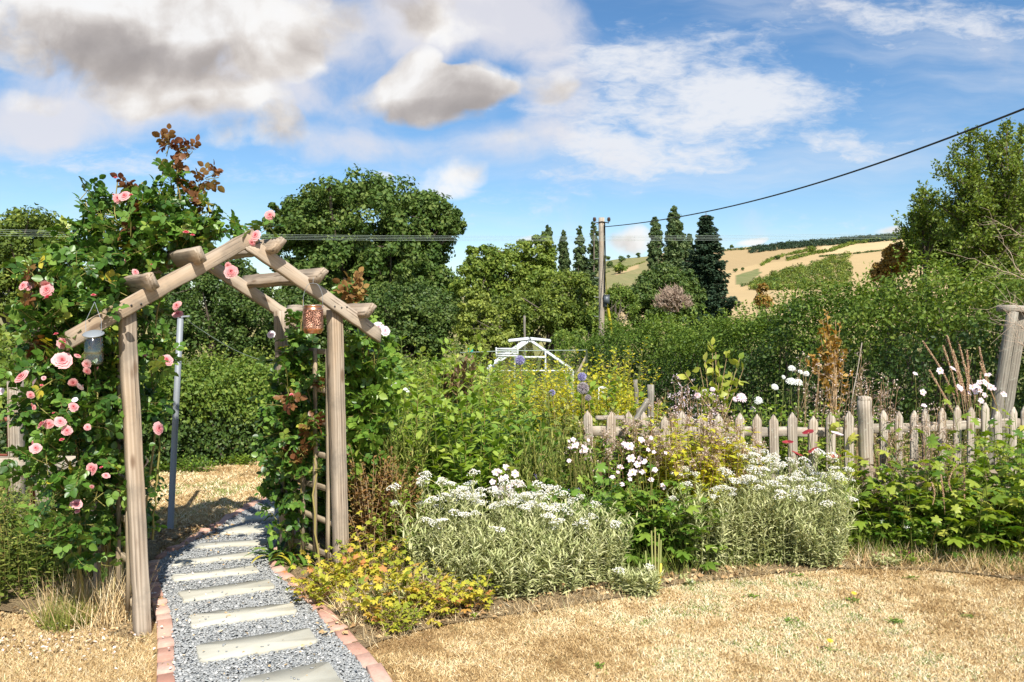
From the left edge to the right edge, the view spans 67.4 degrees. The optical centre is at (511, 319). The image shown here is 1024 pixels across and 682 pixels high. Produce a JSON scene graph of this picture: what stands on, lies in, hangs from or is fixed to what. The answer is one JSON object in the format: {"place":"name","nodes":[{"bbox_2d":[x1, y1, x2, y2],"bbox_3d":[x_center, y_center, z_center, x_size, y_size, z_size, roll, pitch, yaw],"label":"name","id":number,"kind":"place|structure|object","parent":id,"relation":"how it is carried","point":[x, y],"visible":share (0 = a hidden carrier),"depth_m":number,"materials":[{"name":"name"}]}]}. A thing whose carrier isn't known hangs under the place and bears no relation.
{"place":"outdoors","nodes":[
{"label":"outdoors","id":0,"kind":"place"},
{"bbox_2d":[0,611,156,681],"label":"lawn grass","id":1,"kind":"structure","parent":0,"point":[14,662],"depth_m":3.63,"materials":[{"name":"plant"}]},
{"bbox_2d":[157,498,373,681],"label":"gravel path","id":2,"kind":"structure","parent":0,"point":[232,669],"depth_m":3.90,"materials":[{"name":"grey gravel"}]},
{"bbox_2d":[171,566,258,582],"bbox_3d":[-1.838,1.599,4.765,0.507,0.063,0.140,0,0,-21],"label":"stepping stone","id":3,"kind":"object","parent":2,"relation":"on","point":[241,571],"visible":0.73,"depth_m":4.75,"materials":[{"name":"stone"}]},
{"bbox_2d":[178,579,274,603],"bbox_3d":[-1.658,1.598,4.469,0.524,0.063,0.193,0,0,-26],"label":"stepping stone","id":4,"kind":"object","parent":2,"relation":"on","point":[240,588],"visible":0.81,"depth_m":4.45,"materials":[{"name":"stone"}]},
{"bbox_2d":[188,603,296,628],"bbox_3d":[-1.435,1.598,4.104,0.548,0.064,0.192,0,0,-21],"label":"stepping stone","id":5,"kind":"object","parent":2,"relation":"on","point":[247,614],"visible":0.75,"depth_m":4.09,"materials":[{"name":"stone"}]},
{"bbox_2d":[196,628,318,663],"bbox_3d":[-1.232,1.598,3.727,0.558,0.063,0.208,0,0,-22],"label":"stepping stone","id":6,"kind":"object","parent":2,"relation":"on","point":[276,641],"visible":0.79,"depth_m":3.71,"materials":[{"name":"stone"}]},
{"bbox_2d":[240,662,342,681],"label":"stepping stone","id":7,"kind":"object","parent":2,"relation":"on","point":[322,672],"visible":1,"depth_m":3.39,"materials":[{"name":"stone"}]},
{"bbox_2d":[0,357,1023,681],"bbox_3d":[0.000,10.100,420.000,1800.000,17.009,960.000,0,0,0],"label":"ground","id":8,"kind":"structure","parent":0,"point":[214,515],"depth_m":3.96,"materials":[{"name":"beige plant"}]},
{"bbox_2d":[0,294,70,500],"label":"hedge","id":9,"kind":"object","parent":8,"relation":"on","point":[6,354],"visible":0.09,"depth_m":6.99,"materials":[{"name":"green plant"}]},
{"bbox_2d":[0,202,77,381],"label":"broadleaf tree","id":10,"kind":"object","parent":8,"relation":"on","point":[31,226],"visible":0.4,"depth_m":33.18,"materials":[{"name":"green plant"}]},
{"bbox_2d":[0,524,184,639],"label":"rose bed soil","id":11,"kind":"structure","parent":8,"relation":"on","point":[10,604],"depth_m":4.44,"materials":[{"name":"brown soil"}]},
{"bbox_2d":[0,380,76,554],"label":"rail fence","id":12,"kind":"object","parent":11,"relation":"on","point":[15,437],"visible":0.12,"depth_m":5.61,"materials":[{"name":"grey wood"}]},
{"bbox_2d":[0,471,92,605],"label":"weedy shrub","id":13,"kind":"object","parent":11,"relation":"on","point":[7,548],"visible":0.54,"depth_m":4.50,"materials":[{"name":"green plant"}]},
{"bbox_2d":[16,585,103,632],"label":"green edge grass","id":14,"kind":"structure","parent":11,"relation":"on","point":[58,617],"depth_m":3.95,"materials":[{"name":"green plant"}]},
{"bbox_2d":[0,469,168,578],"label":"weedy shrub","id":15,"kind":"object","parent":11,"relation":"on","point":[55,505],"visible":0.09,"depth_m":4.76,"materials":[{"name":"green plant"}]},
{"bbox_2d":[9,555,160,631],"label":"dry tall grass","id":16,"kind":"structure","parent":11,"relation":"on","point":[105,609],"depth_m":4.02,"materials":[{"name":"plant"}]},
{"bbox_2d":[5,460,331,553],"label":"dry lawn","id":17,"kind":"structure","parent":8,"relation":"on","point":[196,503],"depth_m":7.03,"materials":[{"name":"plant"}]},
{"bbox_2d":[39,349,317,479],"bbox_3d":[-3.651,1.020,8.833,2.968,1.560,3.172,0,0,0],"label":"hedge","id":18,"kind":"object","parent":8,"relation":"on","point":[229,407],"visible":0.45,"depth_m":8.59,"materials":[{"name":"green plant"}]},
{"bbox_2d":[167,315,189,528],"bbox_3d":[-2.521,0.810,5.772,0.279,1.685,0.068,0,0,38],"label":"washing line pole","id":19,"kind":"object","parent":8,"relation":"on","point":[173,455],"visible":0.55,"depth_m":5.77,"materials":[{"name":"metal"}]},
{"bbox_2d":[29,229,380,636],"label":"garden arch","id":20,"kind":"structure","parent":8,"relation":"on","point":[147,288],"depth_m":4.27,"materials":[{"name":"brown wood"}]},
{"bbox_2d":[0,123,285,607],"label":"climbing rose","id":21,"kind":"object","parent":20,"relation":"attached to","point":[61,298],"visible":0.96,"depth_m":3.95,"materials":[{"name":"plant"}]},
{"bbox_2d":[247,300,330,568],"bbox_3d":[-1.432,0.716,5.015,0.528,1.696,0.773,0,0,-29],"label":"climbing rose","id":22,"kind":"object","parent":20,"relation":"attached to","point":[282,446],"visible":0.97,"depth_m":4.89,"materials":[{"name":"plant"}]},
{"bbox_2d":[302,283,323,333],"bbox_3d":[-1.145,-0.090,4.420,0.120,0.341,0.118,0,0,0],"label":"hanging lantern","id":23,"kind":"object","parent":20,"relation":"hanging from","point":[312,319],"visible":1,"depth_m":4.37,"materials":[{"name":"orange metal"}]},
{"bbox_2d":[150,258,290,387],"bbox_3d":[-11.864,0.433,30.097,6.499,6.602,4.328,0,0,0],"label":"broadleaf tree","id":24,"kind":"object","parent":8,"relation":"on","point":[235,315],"visible":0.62,"depth_m":29.36,"materials":[{"name":"green plant"}]},
{"bbox_2d":[148,489,299,681],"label":"brick edging","id":25,"kind":"object","parent":8,"relation":"on","point":[165,654],"visible":0.58,"depth_m":4.13,"materials":[{"name":"brick"}]},
{"bbox_2d":[137,336,447,440],"bbox_3d":[-5.115,1.362,15.341,7.960,2.499,2.760,0,0,-12],"label":"hedge","id":26,"kind":"object","parent":8,"relation":"on","point":[254,353],"visible":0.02,"depth_m":15.17,"materials":[{"name":"green plant"}]},
{"bbox_2d":[247,279,394,366],"bbox_3d":[-7.891,1.083,31.780,5.990,5.776,4.332,0,0,0],"label":"broadleaf tree","id":27,"kind":"object","parent":8,"relation":"on","point":[294,298],"visible":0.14,"depth_m":31.12,"materials":[{"name":"green plant"}]},
{"bbox_2d":[269,523,392,681],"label":"brick edging","id":28,"kind":"object","parent":8,"relation":"on","point":[375,669],"visible":0.34,"depth_m":3.82,"materials":[{"name":"brick"}]},
{"bbox_2d":[276,549,390,606],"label":"geranium plant","id":29,"kind":"object","parent":8,"relation":"on","point":[326,579],"visible":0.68,"depth_m":4.36,"materials":[{"name":"yellow plant"}]},
{"bbox_2d":[281,527,398,655],"bbox_3d":[-1.190,1.579,5.035,0.853,0.018,2.864,0,0,0],"label":"path border","id":30,"kind":"object","parent":8,"relation":"on","point":[298,570],"visible":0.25,"depth_m":4.86,"materials":[{"name":"soil"}]},
{"bbox_2d":[306,428,383,542],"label":"leafy perennial","id":31,"kind":"object","parent":30,"relation":"on","point":[320,510],"visible":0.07,"depth_m":5.41,"materials":[{"name":"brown plant"}]},
{"bbox_2d":[319,267,413,556],"bbox_3d":[-0.990,0.635,5.196,0.656,1.981,0.657,0,0,0],"label":"climbing rose","id":32,"kind":"object","parent":30,"relation":"on","point":[367,397],"visible":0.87,"depth_m":5.08,"materials":[{"name":"plant"}]},
{"bbox_2d":[324,510,420,586],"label":"geranium plant","id":33,"kind":"object","parent":30,"relation":"on","point":[363,554],"visible":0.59,"depth_m":4.52,"materials":[{"name":"yellow plant"}]},
{"bbox_2d":[347,444,422,562],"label":"reddish plant","id":34,"kind":"object","parent":30,"relation":"on","point":[371,502],"visible":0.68,"depth_m":5.02,"materials":[{"name":"brown plant"}]},
{"bbox_2d":[260,163,467,331],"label":"oak tree","id":35,"kind":"object","parent":8,"relation":"on","point":[397,252],"visible":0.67,"depth_m":51.26,"materials":[{"name":"green plant"}]},
{"bbox_2d":[362,278,465,365],"bbox_3d":[-3.973,1.097,31.224,5.277,5.747,5.596,0,0,0],"label":"broadleaf tree","id":36,"kind":"object","parent":8,"relation":"on","point":[424,311],"visible":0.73,"depth_m":30.54,"materials":[{"name":"green plant"}]},
{"bbox_2d":[382,376,477,505],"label":"leafy perennial","id":37,"kind":"object","parent":8,"relation":"on","point":[417,410],"visible":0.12,"depth_m":6.03,"materials":[{"name":"green plant"}]},
{"bbox_2d":[423,336,533,442],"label":"leafy perennial","id":38,"kind":"object","parent":8,"relation":"on","point":[497,379],"visible":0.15,"depth_m":8.69,"materials":[{"name":"green plant"}]},
{"bbox_2d":[452,284,515,379],"bbox_3d":[-0.999,0.981,26.493,1.724,4.439,3.039,0,0,-26],"label":"broadleaf tree","id":39,"kind":"object","parent":8,"relation":"on","point":[489,331],"visible":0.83,"depth_m":26.51,"materials":[{"name":"green plant"}]},
{"bbox_2d":[447,234,564,387],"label":"broadleaf tree","id":40,"kind":"object","parent":8,"relation":"on","point":[491,268],"visible":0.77,"depth_m":46.81,"materials":[{"name":"green plant"}]},
{"bbox_2d":[477,352,587,443],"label":"vegetable plant","id":41,"kind":"object","parent":8,"relation":"on","point":[527,378],"visible":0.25,"depth_m":12.44,"materials":[{"name":"green plant"}]},
{"bbox_2d":[476,268,605,405],"bbox_3d":[1.156,0.797,29.978,5.884,5.746,3.351,0,0,-43],"label":"broadleaf tree","id":42,"kind":"object","parent":8,"relation":"on","point":[562,307],"visible":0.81,"depth_m":29.39,"materials":[{"name":"green plant"}]},
{"bbox_2d":[513,362,643,447],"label":"vegetable plant","id":43,"kind":"object","parent":8,"relation":"on","point":[567,394],"visible":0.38,"depth_m":10.55,"materials":[{"name":"green plant"}]},
{"bbox_2d":[550,282,641,386],"bbox_3d":[4.061,0.838,33.661,2.318,5.625,15.617,0,0,14],"label":"broadleaf tree","id":44,"kind":"object","parent":8,"relation":"on","point":[623,298],"visible":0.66,"depth_m":38.76,"materials":[{"name":"green plant"}]},
{"bbox_2d":[593,217,610,377],"bbox_3d":[3.263,0.431,27.941,0.670,8.339,0.332,0,0,0],"label":"utility pole","id":45,"kind":"object","parent":8,"relation":"on","point":[604,300],"visible":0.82,"depth_m":27.90,"materials":[{"name":"brown wood"}]},
{"bbox_2d":[605,108,1023,226],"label":"overhead cable","id":46,"kind":"object","parent":45,"relation":"attached to","point":[986,123],"visible":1,"depth_m":14.11,"materials":[{"name":"black rubber"}]},
{"bbox_2d":[561,360,643,457],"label":"vegetable plant","id":47,"kind":"object","parent":8,"relation":"on","point":[590,390],"visible":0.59,"depth_m":9.22,"materials":[{"name":"green plant"}]},
{"bbox_2d":[558,369,668,455],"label":"vegetable plant","id":48,"kind":"object","parent":8,"relation":"on","point":[623,407],"visible":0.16,"depth_m":9.46,"materials":[{"name":"green plant"}]},
{"bbox_2d":[627,262,707,391],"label":"broadleaf tree","id":49,"kind":"object","parent":8,"relation":"on","point":[646,288],"visible":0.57,"depth_m":68.63,"materials":[{"name":"green plant"}]},
{"bbox_2d":[662,205,687,270],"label":"poplar tree","id":50,"kind":"object","parent":8,"relation":"on","point":[674,252],"visible":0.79,"depth_m":103.29,"materials":[{"name":"green plant"}]},
{"bbox_2d":[348,461,1023,652],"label":"flower bed","id":51,"kind":"object","parent":8,"relation":"on","point":[361,631],"visible":0.05,"depth_m":4.44,"materials":[{"name":"soil"}]},
{"bbox_2d":[312,554,470,626],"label":"border grass","id":52,"kind":"structure","parent":51,"relation":"on","point":[342,605],"depth_m":4.16,"materials":[{"name":"plant"}]},
{"bbox_2d":[372,601,423,635],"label":"geranium plant","id":53,"kind":"object","parent":51,"relation":"on","point":[397,619],"visible":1,"depth_m":3.92,"materials":[{"name":"yellow plant"}]},
{"bbox_2d":[369,481,428,564],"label":"reddish plant","id":54,"kind":"object","parent":51,"relation":"on","point":[405,547],"visible":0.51,"depth_m":4.91,"materials":[{"name":"brown plant"}]},
{"bbox_2d":[349,408,453,545],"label":"narrow leaved plant","id":55,"kind":"object","parent":51,"relation":"on","point":[395,452],"visible":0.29,"depth_m":5.31,"materials":[{"name":"green plant"}]},
{"bbox_2d":[335,557,474,626],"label":"geranium plant","id":56,"kind":"object","parent":51,"relation":"on","point":[413,589],"visible":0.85,"depth_m":4.07,"materials":[{"name":"yellow plant"}]},
{"bbox_2d":[394,334,492,473],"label":"leafy perennial","id":57,"kind":"object","parent":51,"relation":"on","point":[437,369],"visible":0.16,"depth_m":7.14,"materials":[{"name":"green plant"}]},
{"bbox_2d":[387,372,519,532],"bbox_3d":[-0.419,0.995,5.467,0.820,1.213,0.894,0,0,-37],"label":"leafy perennial","id":58,"kind":"object","parent":51,"relation":"on","point":[439,429],"visible":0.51,"depth_m":5.41,"materials":[{"name":"green plant"}]},
{"bbox_2d":[439,354,477,442],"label":"seedhead stem","id":59,"kind":"object","parent":51,"relation":"on","point":[457,370],"visible":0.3,"depth_m":6.97,"materials":[{"name":"plant"}]},
{"bbox_2d":[437,569,501,616],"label":"geranium plant","id":60,"kind":"object","parent":51,"relation":"on","point":[480,591],"visible":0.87,"depth_m":4.19,"materials":[{"name":"yellow plant"}]},
{"bbox_2d":[424,430,523,550],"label":"leafy perennial","id":61,"kind":"object","parent":51,"relation":"on","point":[482,479],"visible":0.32,"depth_m":5.13,"materials":[{"name":"green plant"}]},
{"bbox_2d":[446,359,555,473],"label":"leafy perennial","id":62,"kind":"object","parent":51,"relation":"on","point":[523,406],"visible":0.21,"depth_m":6.74,"materials":[{"name":"green plant"}]},
{"bbox_2d":[386,469,620,603],"bbox_3d":[-0.061,1.266,4.601,1.456,0.685,0.955,0,0,0],"label":"pearly everlasting","id":63,"kind":"object","parent":51,"relation":"on","point":[536,562],"visible":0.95,"depth_m":4.51,"materials":[{"name":"plant"}]},
{"bbox_2d":[455,386,562,501],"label":"leafy perennial","id":64,"kind":"object","parent":51,"relation":"on","point":[529,428],"visible":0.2,"depth_m":5.99,"materials":[{"name":"green plant"}]},
{"bbox_2d":[483,416,604,513],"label":"narrow leaved plant","id":65,"kind":"object","parent":51,"relation":"on","point":[535,472],"visible":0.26,"depth_m":5.58,"materials":[{"name":"green plant"}]},
{"bbox_2d":[495,390,606,500],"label":"leafy perennial","id":66,"kind":"object","parent":51,"relation":"on","point":[565,423],"visible":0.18,"depth_m":6.47,"materials":[{"name":"green plant"}]},
{"bbox_2d":[540,490,640,587],"bbox_3d":[0.486,1.329,4.675,0.661,0.558,0.589,0,0,0],"label":"pearly everlasting","id":67,"kind":"object","parent":51,"relation":"on","point":[612,546],"visible":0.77,"depth_m":4.62,"materials":[{"name":"green plant"}]},
{"bbox_2d":[559,415,687,523],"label":"phlox plant","id":68,"kind":"object","parent":51,"relation":"on","point":[609,470],"visible":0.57,"depth_m":5.59,"materials":[{"name":"green plant"}]},
{"bbox_2d":[530,436,730,571],"bbox_3d":[0.753,1.182,5.099,1.402,0.879,0.844,0,0,0],"label":"anemone plant","id":69,"kind":"object","parent":51,"relation":"on","point":[660,518],"visible":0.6,"depth_m":4.94,"materials":[{"name":"green plant"}]},
{"bbox_2d":[603,561,665,599],"bbox_3d":[0.713,1.508,4.473,0.393,0.200,0.244,0,0,0],"label":"pearly everlasting","id":70,"kind":"object","parent":51,"relation":"on","point":[640,583],"visible":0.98,"depth_m":4.44,"materials":[{"name":"plant"}]},
{"bbox_2d":[622,399,707,536],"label":"phlox plant","id":71,"kind":"object","parent":51,"relation":"on","point":[650,408],"visible":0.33,"depth_m":5.46,"materials":[{"name":"green plant"}]},
{"bbox_2d":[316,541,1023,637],"bbox_3d":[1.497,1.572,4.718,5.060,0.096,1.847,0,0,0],"label":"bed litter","id":72,"kind":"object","parent":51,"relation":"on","point":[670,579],"visible":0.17,"depth_m":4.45,"materials":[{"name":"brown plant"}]},
{"bbox_2d":[321,510,1023,582],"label":"undergrowth grass","id":73,"kind":"structure","parent":51,"relation":"on","point":[757,560],"depth_m":4.92,"materials":[{"name":"beige plant"}]},
{"bbox_2d":[642,404,756,551],"bbox_3d":[1.278,1.074,5.256,0.765,1.055,0.683,0,0,-29],"label":"phlox plant","id":74,"kind":"object","parent":51,"relation":"on","point":[703,459],"visible":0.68,"depth_m":5.13,"materials":[{"name":"yellow plant"}]},
{"bbox_2d":[677,337,748,421],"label":"young shrub","id":75,"kind":"object","parent":51,"relation":"on","point":[724,385],"visible":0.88,"depth_m":7.18,"materials":[{"name":"green plant"}]},
{"bbox_2d":[661,465,767,570],"bbox_3d":[1.310,1.270,4.973,0.648,0.662,0.614,0,0,33],"label":"pearly everlasting","id":76,"kind":"object","parent":51,"relation":"on","point":[715,533],"visible":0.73,"depth_m":4.90,"materials":[{"name":"green plant"}]},
{"bbox_2d":[696,401,771,541],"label":"phlox plant","id":77,"kind":"object","parent":51,"relation":"on","point":[746,451],"visible":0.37,"depth_m":5.28,"materials":[{"name":"green plant"}]},
{"bbox_2d":[692,437,863,567],"bbox_3d":[1.769,1.209,5.121,1.134,0.800,0.805,0,0,0],"label":"pearly everlasting","id":78,"kind":"object","parent":51,"relation":"on","point":[805,521],"visible":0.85,"depth_m":4.97,"materials":[{"name":"plant"}]},
{"bbox_2d":[709,394,857,492],"bbox_3d":[2.422,1.138,6.774,1.338,0.927,1.050,0,0,0],"label":"vegetable plant","id":79,"kind":"object","parent":51,"relation":"on","point":[783,451],"visible":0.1,"depth_m":6.65,"materials":[{"name":"green plant"}]},
{"bbox_2d":[784,348,870,482],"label":"wiry flower stems","id":80,"kind":"object","parent":51,"relation":"on","point":[860,390],"visible":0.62,"depth_m":6.59,"materials":[{"name":"plant"}]},
{"bbox_2d":[805,309,852,419],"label":"young shrub","id":81,"kind":"object","parent":51,"relation":"on","point":[827,368],"visible":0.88,"depth_m":7.59,"materials":[{"name":"orange plant"}]},
{"bbox_2d":[803,413,888,545],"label":"anemone plant","id":82,"kind":"object","parent":51,"relation":"on","point":[851,464],"visible":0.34,"depth_m":5.52,"materials":[{"name":"green plant"}]},
{"bbox_2d":[850,470,933,552],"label":"anemone plant","id":83,"kind":"object","parent":51,"relation":"on","point":[908,522],"visible":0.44,"depth_m":5.26,"materials":[{"name":"green plant"}]},
{"bbox_2d":[822,416,1020,482],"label":"vegetable plant","id":84,"kind":"object","parent":51,"relation":"on","point":[907,452],"visible":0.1,"depth_m":7.24,"materials":[{"name":"green plant"}]},
{"bbox_2d":[824,428,1023,561],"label":"anemone plant","id":85,"kind":"object","parent":51,"relation":"on","point":[1002,497],"visible":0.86,"depth_m":5.13,"materials":[{"name":"green plant"}]},
{"bbox_2d":[883,402,973,487],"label":"wiry flower stems","id":86,"kind":"object","parent":51,"relation":"on","point":[890,420],"visible":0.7,"depth_m":5.92,"materials":[{"name":"plant"}]},
{"bbox_2d":[842,536,1023,577],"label":"corner grass","id":87,"kind":"structure","parent":51,"relation":"on","point":[976,564],"depth_m":4.92,"materials":[{"name":"plant"}]},
{"bbox_2d":[850,443,1022,525],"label":"flowering plant","id":88,"kind":"object","parent":51,"relation":"on","point":[919,484],"visible":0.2,"depth_m":5.46,"materials":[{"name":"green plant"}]},
{"bbox_2d":[873,366,1023,508],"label":"anemone plant","id":89,"kind":"object","parent":51,"relation":"on","point":[983,460],"visible":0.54,"depth_m":5.81,"materials":[{"name":"green plant"}]},
{"bbox_2d":[922,335,981,420],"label":"seed spike plant","id":90,"kind":"object","parent":51,"relation":"on","point":[960,378],"visible":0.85,"depth_m":6.70,"materials":[{"name":"brown plant"}]},
{"bbox_2d":[989,305,1023,468],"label":"timber frame","id":91,"kind":"object","parent":51,"relation":"on","point":[1006,379],"visible":0.56,"depth_m":6.99,"materials":[{"name":"grey wood"}]},
{"bbox_2d":[352,551,1023,650],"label":"dry edge grass","id":92,"kind":"structure","parent":8,"relation":"on","point":[673,576],"depth_m":4.41,"materials":[{"name":"plant"}]},
{"bbox_2d":[672,215,751,377],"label":"spruce tree","id":93,"kind":"object","parent":8,"relation":"on","point":[706,264],"visible":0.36,"depth_m":83.84,"materials":[{"name":"green plant"}]},
{"bbox_2d":[544,242,1023,444],"bbox_3d":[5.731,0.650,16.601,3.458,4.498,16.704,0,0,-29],"label":"tall hedge","id":94,"kind":"object","parent":8,"relation":"on","point":[860,309],"visible":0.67,"depth_m":14.59,"materials":[{"name":"green plant"}]},
{"bbox_2d":[583,396,1023,516],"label":"picket fence","id":95,"kind":"object","parent":8,"relation":"on","point":[865,429],"visible":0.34,"depth_m":5.78,"materials":[{"name":"grey wood"}]},
{"bbox_2d":[869,242,909,416],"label":"orange shrub","id":96,"kind":"object","parent":8,"relation":"on","point":[884,264],"visible":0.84,"depth_m":17.88,"materials":[{"name":"green plant"}]},
{"bbox_2d":[890,179,950,414],"bbox_3d":[9.349,-0.360,17.434,1.783,5.734,1.096,0,0,-24],"label":"fruit tree","id":97,"kind":"object","parent":8,"relation":"on","point":[921,228],"visible":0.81,"depth_m":17.41,"materials":[{"name":"green plant"}]},
{"bbox_2d":[905,209,1023,415],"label":"broadleaf tree","id":98,"kind":"object","parent":8,"relation":"on","point":[941,249],"visible":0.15,"depth_m":19.73,"materials":[{"name":"green plant"}]},
{"bbox_2d":[911,116,1023,398],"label":"fruit tree","id":99,"kind":"object","parent":8,"relation":"on","point":[999,196],"visible":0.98,"depth_m":15.67,"materials":[{"name":"green plant"}]},
{"bbox_2d":[0,236,1023,356],"bbox_3d":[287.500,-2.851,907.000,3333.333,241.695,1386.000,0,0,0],"label":"hills","id":100,"kind":"structure","parent":0,"point":[749,262],"depth_m":737.32,"materials":[{"name":"beige plant"}]},
{"bbox_2d":[748,250,853,289],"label":"hillside wood","id":101,"kind":"object","parent":100,"relation":"on","point":[821,266],"visible":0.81,"depth_m":606.15,"materials":[{"name":"green plant"}]},
{"bbox_2d":[748,234,901,252],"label":"wood","id":102,"kind":"object","parent":100,"relation":"on","point":[792,244],"visible":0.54,"depth_m":947.50,"materials":[{"name":"green plant"}]},
{"bbox_2d":[0,0,1023,302],"label":"sky","id":103,"kind":"structure","parent":0,"point":[531,115],"materials":[{"name":"blue"}]},
{"bbox_2d":[651,282,693,311],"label":"dead shrub","id":104,"kind":"object","parent":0,"point":[673,299],"visible":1,"depth_m":41.65,"materials":[{"name":"brown plant"}]},
{"bbox_2d":[367,565,1023,681],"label":"lawn grass","id":105,"kind":"structure","parent":0,"point":[881,591],"depth_m":3.87,"materials":[{"name":"plant"}]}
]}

